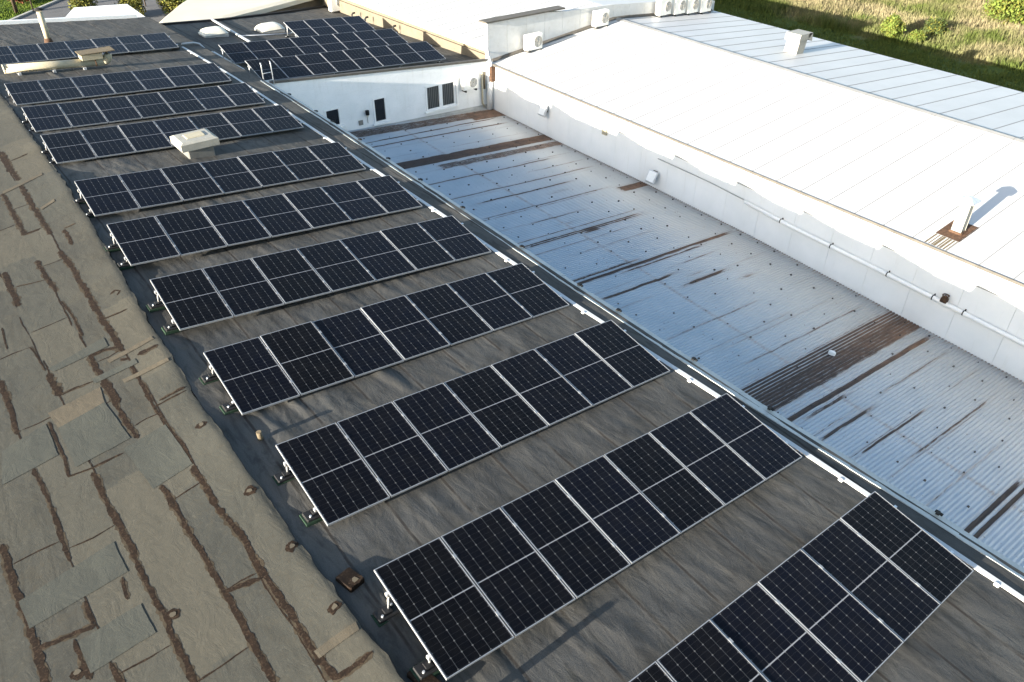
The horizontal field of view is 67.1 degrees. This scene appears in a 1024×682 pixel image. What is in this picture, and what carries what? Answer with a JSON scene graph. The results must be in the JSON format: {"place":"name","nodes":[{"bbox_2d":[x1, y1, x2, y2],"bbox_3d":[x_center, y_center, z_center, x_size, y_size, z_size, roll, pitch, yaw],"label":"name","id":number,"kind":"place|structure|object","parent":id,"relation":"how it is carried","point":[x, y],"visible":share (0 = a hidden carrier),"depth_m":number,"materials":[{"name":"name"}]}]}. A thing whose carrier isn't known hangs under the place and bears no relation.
{"place":"outdoors","nodes":[
{"label":"outdoors","id":0,"kind":"place"},
{"bbox_2d":[0,0,53,19],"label":"lawn","id":1,"kind":"structure","parent":0,"point":[17,5],"depth_m":65.09,"materials":[{"name":"green plant"}]},
{"bbox_2d":[11,0,18,12],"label":"deciduous tree","id":2,"kind":"object","parent":1,"relation":"on","point":[15,8],"visible":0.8,"depth_m":62.69,"materials":[{"name":"green plant"}]},
{"bbox_2d":[10,0,28,3],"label":"bush","id":3,"kind":"object","parent":1,"relation":"on","point":[20,2],"visible":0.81,"depth_m":65.50,"materials":[{"name":"green plant"}]},
{"bbox_2d":[16,0,182,21],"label":"road","id":4,"kind":"structure","parent":0,"point":[60,8],"depth_m":63.93,"materials":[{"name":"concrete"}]},
{"bbox_2d":[9,0,59,19],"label":"kerb","id":5,"kind":"structure","parent":4,"relation":"on","point":[31,11],"depth_m":63.15,"materials":[{"name":"grey concrete"}]},
{"bbox_2d":[66,4,144,16],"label":"canopy","id":6,"kind":"object","parent":4,"relation":"on","point":[119,9],"visible":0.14,"depth_m":44.55,"materials":[{"name":"white plastic"}]},
{"bbox_2d":[159,0,321,22],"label":"cream roof building","id":7,"kind":"structure","parent":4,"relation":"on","point":[188,10],"depth_m":46.40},
{"bbox_2d":[146,0,1023,396],"bbox_3d":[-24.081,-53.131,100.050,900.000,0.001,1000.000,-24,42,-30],"label":"ground","id":8,"kind":"structure","parent":0,"point":[950,68],"depth_m":54.58,"materials":[{"name":"green plant"}]},
{"bbox_2d":[68,0,97,9],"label":"conifer tree","id":9,"kind":"object","parent":8,"relation":"on","point":[80,3],"visible":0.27,"depth_m":59.58,"materials":[{"name":"green plant"}]},
{"bbox_2d":[114,0,145,15],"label":"conifer tree","id":10,"kind":"object","parent":8,"relation":"on","point":[136,5],"visible":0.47,"depth_m":61.16,"materials":[{"name":"green plant"}]},
{"bbox_2d":[156,0,181,14],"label":"conifer tree","id":11,"kind":"object","parent":8,"relation":"on","point":[171,5],"visible":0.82,"depth_m":62.35,"materials":[{"name":"green plant"}]},
{"bbox_2d":[160,5,488,130],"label":"annex building","id":12,"kind":"structure","parent":8,"relation":"on","point":[412,92],"depth_m":36.07,"materials":[{"name":"white paint"}]},
{"bbox_2d":[198,26,228,37],"bbox_3d":[-15.491,-16.012,40.055,1.265,0.460,1.017,-24,42,-30],"label":"skylight","id":13,"kind":"object","parent":12,"relation":"on","point":[212,31],"visible":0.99,"depth_m":39.76,"materials":[{"name":"white plastic"}]},
{"bbox_2d":[213,51,244,69],"bbox_3d":[-12.887,-12.722,35.083,0.090,0.177,4.004,-23,42,-29],"label":"cable tray","id":14,"kind":"object","parent":12,"relation":"on","point":[227,59],"visible":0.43,"depth_m":35.30,"materials":[{"name":"grey metal"}]},
{"bbox_2d":[210,18,250,41],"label":"cable tray","id":15,"kind":"object","parent":12,"relation":"on","point":[230,30],"visible":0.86,"depth_m":40.94,"materials":[{"name":"silver metal"}]},
{"bbox_2d":[241,32,292,35],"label":"cable pipe","id":16,"kind":"object","parent":12,"relation":"on","point":[267,34],"visible":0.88,"depth_m":40.71,"materials":[{"name":"metal"}]},
{"bbox_2d":[260,61,274,84],"bbox_3d":[-9.883,-10.509,31.398,0.444,1.630,0.092,-24,42,-30],"label":"ladder","id":17,"kind":"object","parent":12,"relation":"attached to","point":[267,72],"visible":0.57,"depth_m":31.15,"materials":[{"name":"metal"}]},
{"bbox_2d":[254,22,284,33],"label":"skylight","id":18,"kind":"object","parent":12,"relation":"on","point":[270,27],"visible":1,"depth_m":41.60,"materials":[{"name":"white plastic"}]},
{"bbox_2d":[219,28,407,63],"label":"solar panel row","id":19,"kind":"object","parent":12,"relation":"on","point":[240,52],"visible":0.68,"depth_m":36.97,"materials":[{"name":"laminate"}]},
{"bbox_2d":[283,16,374,36],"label":"solar panel row","id":20,"kind":"object","parent":12,"relation":"on","point":[313,27],"visible":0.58,"depth_m":41.59,"materials":[{"name":"laminate"}]},
{"bbox_2d":[328,0,339,12],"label":"air conditioner","id":21,"kind":"object","parent":12,"relation":"on","point":[333,5],"visible":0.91,"depth_m":47.76,"materials":[{"name":"metal"}]},
{"bbox_2d":[324,107,344,127],"bbox_3d":[-7.844,-9.753,33.901,0.940,0.910,0.240,-24,42,-30],"label":"window","id":22,"kind":"structure","parent":12,"relation":"in","point":[333,114],"depth_m":33.89,"materials":[{"name":"black glass"}]},
{"bbox_2d":[245,41,445,80],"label":"solar panel row","id":23,"kind":"object","parent":12,"relation":"on","point":[305,65],"visible":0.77,"depth_m":34.53,"materials":[{"name":"laminate"}]},
{"bbox_2d":[372,96,390,125],"bbox_3d":[-5.990,-10.483,35.155,0.880,1.220,0.240,-24,42,-30],"label":"window","id":24,"kind":"structure","parent":12,"relation":"in","point":[379,103],"depth_m":35.21,"materials":[{"name":"black glass"}]},
{"bbox_2d":[425,78,458,113],"bbox_3d":[-3.388,-11.658,36.809,1.880,1.330,0.240,-24,42,-30],"label":"window","id":25,"kind":"structure","parent":12,"relation":"in","point":[440,96],"depth_m":36.87,"materials":[{"name":"white plastic"}]},
{"bbox_2d":[460,74,476,92],"bbox_3d":[-2.057,-12.404,37.216,0.800,0.690,0.350,-24,42,-30],"label":"air conditioner","id":26,"kind":"object","parent":12,"relation":"attached to","point":[468,82],"visible":1,"depth_m":37.08,"materials":[{"name":"metal"}]},
{"bbox_2d":[481,51,494,109],"bbox_3d":[-1.185,-12.707,37.834,0.590,2.768,0.488,-24,42,-30],"label":"downpipe","id":27,"kind":"object","parent":12,"relation":"attached to","point":[490,74],"visible":1,"depth_m":37.82,"materials":[{"name":"white plastic"}]},
{"bbox_2d":[0,14,1023,681],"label":"felt roof building","id":28,"kind":"structure","parent":8,"relation":"on","point":[152,526],"depth_m":12.31,"materials":[{"name":"grey"}]},
{"bbox_2d":[34,7,52,42],"bbox_3d":[-20.841,-14.026,34.399,0.415,1.532,0.400,-24,42,-30],"label":"stack pipe","id":29,"kind":"object","parent":28,"relation":"on","point":[43,25],"visible":0.84,"depth_m":34.31,"materials":[{"name":"white metal"}]},
{"bbox_2d":[1,46,114,75],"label":"duct","id":30,"kind":"object","parent":28,"relation":"on","point":[91,57],"visible":1,"depth_m":30.64,"materials":[{"name":"beige metal"}]},
{"bbox_2d":[0,33,179,64],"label":"solar panel row","id":31,"kind":"object","parent":28,"relation":"on","point":[68,49],"visible":0.98,"depth_m":33.22,"materials":[{"name":"laminate"}]},
{"bbox_2d":[4,63,231,105],"bbox_3d":[-14.441,-9.523,28.688,7.728,0.475,1.740,-21,40,-33],"label":"solar panel row","id":32,"kind":"object","parent":28,"relation":"on","point":[33,92],"visible":0.98,"depth_m":28.44,"materials":[{"name":"glass"}]},
{"bbox_2d":[21,83,264,131],"bbox_3d":[-12.394,-7.995,26.418,7.728,0.456,1.740,-20,40,-33],"label":"solar panel row","id":33,"kind":"object","parent":28,"relation":"on","point":[47,117],"visible":0.99,"depth_m":26.14,"materials":[{"name":"glass"}]},
{"bbox_2d":[40,105,303,163],"bbox_3d":[-10.389,-6.472,24.142,7.728,0.480,1.740,-20,40,-33],"label":"solar panel row","id":34,"kind":"object","parent":28,"relation":"on","point":[69,146],"visible":0.98,"depth_m":23.76,"materials":[{"name":"glass"}]},
{"bbox_2d":[170,128,219,158],"bbox_3d":[-9.468,-5.874,23.148,1.110,0.620,1.000,-24,42,-30],"label":"roof vent","id":35,"kind":"object","parent":28,"relation":"on","point":[201,143],"visible":0.98,"depth_m":22.87,"materials":[{"name":"paint"}]},
{"bbox_2d":[181,42,212,51],"bbox_3d":[-14.726,-13.724,36.121,1.305,0.628,0.431,-17,39,-22],"label":"cable pipe","id":36,"kind":"object","parent":28,"relation":"on","point":[192,43],"visible":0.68,"depth_m":35.99,"materials":[{"name":"grey metal"}]},
{"bbox_2d":[73,142,365,217],"bbox_3d":[-7.787,-4.508,21.308,7.728,0.475,1.740,-20,40,-34],"label":"solar panel row","id":37,"kind":"object","parent":28,"relation":"on","point":[106,195],"visible":0.98,"depth_m":20.95,"materials":[{"name":"laminate"}]},
{"bbox_2d":[256,430,263,440],"bbox_3d":[-4.140,1.577,12.703,0.100,0.226,0.090,4,36,6],"label":"pipe stub","id":38,"kind":"object","parent":28,"relation":"on","point":[259,435],"visible":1,"depth_m":12.65,"materials":[{"name":"beige plastic"}]},
{"bbox_2d":[103,175,421,270],"bbox_3d":[-5.884,-3.065,19.259,7.728,0.500,1.740,-19,39,-34],"label":"solar panel row","id":39,"kind":"object","parent":28,"relation":"on","point":[148,240],"visible":1,"depth_m":18.85,"materials":[{"name":"laminate"}]},
{"bbox_2d":[146,216,490,334],"bbox_3d":[-3.984,-1.628,17.321,7.728,0.480,1.741,-19,39,-33],"label":"solar panel row","id":40,"kind":"object","parent":28,"relation":"on","point":[191,299],"visible":1,"depth_m":16.87,"materials":[{"name":"laminate"}]},
{"bbox_2d":[335,567,364,592],"bbox_3d":[-2.223,3.284,10.609,0.320,0.110,0.260,24,37,30],"label":"wood block","id":41,"kind":"object","parent":28,"relation":"on","point":[344,577],"depth_m":10.56,"materials":[{"name":"brown wood"}]},
{"bbox_2d":[199,263,568,414],"bbox_3d":[-2.196,-0.242,15.546,7.728,0.420,1.741,-19,39,-34],"label":"solar panel row","id":42,"kind":"object","parent":28,"relation":"on","point":[309,357],"visible":1,"depth_m":15.10,"materials":[{"name":"laminate"}]},
{"bbox_2d":[407,664,440,681],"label":"wood block","id":43,"kind":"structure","parent":28,"relation":"on","point":[412,677],"depth_m":9.50,"materials":[{"name":"brown wood"}]},
{"bbox_2d":[271,320,669,526],"bbox_3d":[-0.334,1.181,13.722,7.728,0.443,1.741,-20,40,-34],"label":"solar panel row","id":44,"kind":"object","parent":28,"relation":"on","point":[405,443],"visible":1,"depth_m":13.20,"materials":[{"name":"laminate"}]},
{"bbox_2d":[371,393,802,681],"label":"solar panel row","id":45,"kind":"object","parent":28,"relation":"on","point":[529,560],"visible":1,"depth_m":11.23,"materials":[{"name":"laminate"}]},
{"bbox_2d":[182,47,1023,601],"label":"cable tray","id":46,"kind":"object","parent":28,"relation":"on","point":[998,583],"visible":0.73,"depth_m":15.14,"materials":[{"name":"white plastic"}]},
{"bbox_2d":[629,491,973,681],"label":"solar panel row","id":47,"kind":"object","parent":28,"relation":"on","point":[865,588],"visible":1,"depth_m":10.79,"materials":[{"name":"laminate"}]},
{"bbox_2d":[321,0,714,61],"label":"hall","id":48,"kind":"structure","parent":8,"relation":"on","point":[479,29],"depth_m":41.22,"materials":[{"name":"white paint"}]},
{"bbox_2d":[348,109,1023,567],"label":"corrugated shed","id":49,"kind":"structure","parent":8,"relation":"on","point":[932,421],"depth_m":24.28,"materials":[{"name":"grey metal"}]},
{"bbox_2d":[828,350,835,355],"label":"litter","id":50,"kind":"object","parent":49,"relation":"on","point":[832,352],"visible":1,"depth_m":22.83,"materials":[{"name":"white plastic"}]},
{"bbox_2d":[492,11,1023,381],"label":"white hall","id":51,"kind":"structure","parent":8,"relation":"on","point":[883,162],"depth_m":29.74,"materials":[{"name":"white metal"}]},
{"bbox_2d":[524,32,542,52],"bbox_3d":[1.063,-14.774,38.231,0.950,0.810,0.390,-24,42,-30],"label":"air conditioner","id":52,"kind":"object","parent":51,"relation":"on","point":[532,41],"visible":1,"depth_m":38.06,"materials":[{"name":"metal"}]},
{"bbox_2d":[538,104,547,116],"bbox_3d":[1.451,-10.583,35.450,0.369,0.500,0.460,-24,42,-30],"label":"floodlight","id":53,"kind":"object","parent":51,"relation":"attached to","point":[543,110],"visible":1,"depth_m":35.35,"materials":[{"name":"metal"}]},
{"bbox_2d":[592,9,608,28],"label":"air conditioner","id":54,"kind":"object","parent":51,"relation":"on","point":[600,17],"visible":1,"depth_m":40.06,"materials":[{"name":"metal"}]},
{"bbox_2d":[602,122,607,135],"bbox_3d":[3.954,-9.050,32.881,0.087,0.550,0.260,-24,42,-30],"label":"socket box","id":55,"kind":"object","parent":51,"relation":"attached to","point":[604,131],"visible":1,"depth_m":32.91,"materials":[{"name":"beige paint"}]},
{"bbox_2d":[645,169,657,184],"bbox_3d":[5.724,-6.689,31.495,0.369,0.500,0.460,-24,42,-30],"label":"floodlight","id":56,"kind":"object","parent":51,"relation":"attached to","point":[651,176],"visible":1,"depth_m":31.41,"materials":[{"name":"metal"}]},
{"bbox_2d":[655,0,671,17],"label":"air conditioner","id":57,"kind":"object","parent":51,"relation":"on","point":[663,7],"visible":1,"depth_m":42.48,"materials":[{"name":"metal"}]},
{"bbox_2d":[671,0,686,16],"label":"air conditioner","id":58,"kind":"object","parent":51,"relation":"on","point":[678,7],"visible":1,"depth_m":43.15,"materials":[{"name":"metal"}]},
{"bbox_2d":[685,0,698,15],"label":"air conditioner","id":59,"kind":"object","parent":51,"relation":"on","point":[692,6],"visible":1,"depth_m":43.78,"materials":[{"name":"metal"}]},
{"bbox_2d":[698,0,711,13],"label":"air conditioner","id":60,"kind":"object","parent":51,"relation":"on","point":[705,5],"visible":1,"depth_m":44.42,"materials":[{"name":"metal"}]},
{"bbox_2d":[784,29,812,53],"bbox_3d":[13.829,-14.494,37.596,1.290,1.000,0.840,-24,42,-30],"label":"roof vent","id":61,"kind":"object","parent":51,"relation":"on","point":[797,39],"visible":0.91,"depth_m":37.36,"materials":[{"name":"metal"}]},
{"bbox_2d":[658,158,1023,346],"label":"pipe","id":62,"kind":"object","parent":51,"relation":"attached to","point":[904,283],"depth_m":24.91,"materials":[{"name":"white metal"}]},
{"bbox_2d":[940,293,949,303],"bbox_3d":[13.226,-1.289,23.622,0.219,0.272,0.220,-24,42,-30],"label":"pipe valve","id":63,"kind":"object","parent":62,"relation":"attached to","point":[944,298],"visible":1,"depth_m":23.57,"materials":[{"name":"brown metal"}]},
{"bbox_2d":[949,195,981,235],"bbox_3d":[13.818,-3.851,23.637,0.540,1.230,0.520,-24,42,-30],"label":"chimney","id":64,"kind":"object","parent":51,"relation":"on","point":[968,203],"visible":1,"depth_m":23.52,"materials":[{"name":"paint"}]},
{"bbox_2d":[879,13,905,39],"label":"bush","id":65,"kind":"object","parent":8,"relation":"on","point":[893,24],"visible":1,"depth_m":55.31,"materials":[{"name":"green plant"}]},
{"bbox_2d":[907,29,926,43],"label":"bush","id":66,"kind":"object","parent":8,"relation":"on","point":[915,34],"visible":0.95,"depth_m":54.76,"materials":[{"name":"green plant"}]},
{"bbox_2d":[922,16,952,36],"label":"bush","id":67,"kind":"object","parent":8,"relation":"on","point":[936,25],"visible":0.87,"depth_m":56.41,"materials":[{"name":"green plant"}]},
{"bbox_2d":[981,0,1023,27],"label":"bush","id":68,"kind":"object","parent":8,"relation":"on","point":[1011,10],"visible":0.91,"depth_m":58.81,"materials":[{"name":"green plant"}]},
{"bbox_2d":[713,0,1023,91],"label":"grass","id":69,"kind":"structure","parent":0,"point":[974,38],"depth_m":58.09,"materials":[{"name":"green plant"}]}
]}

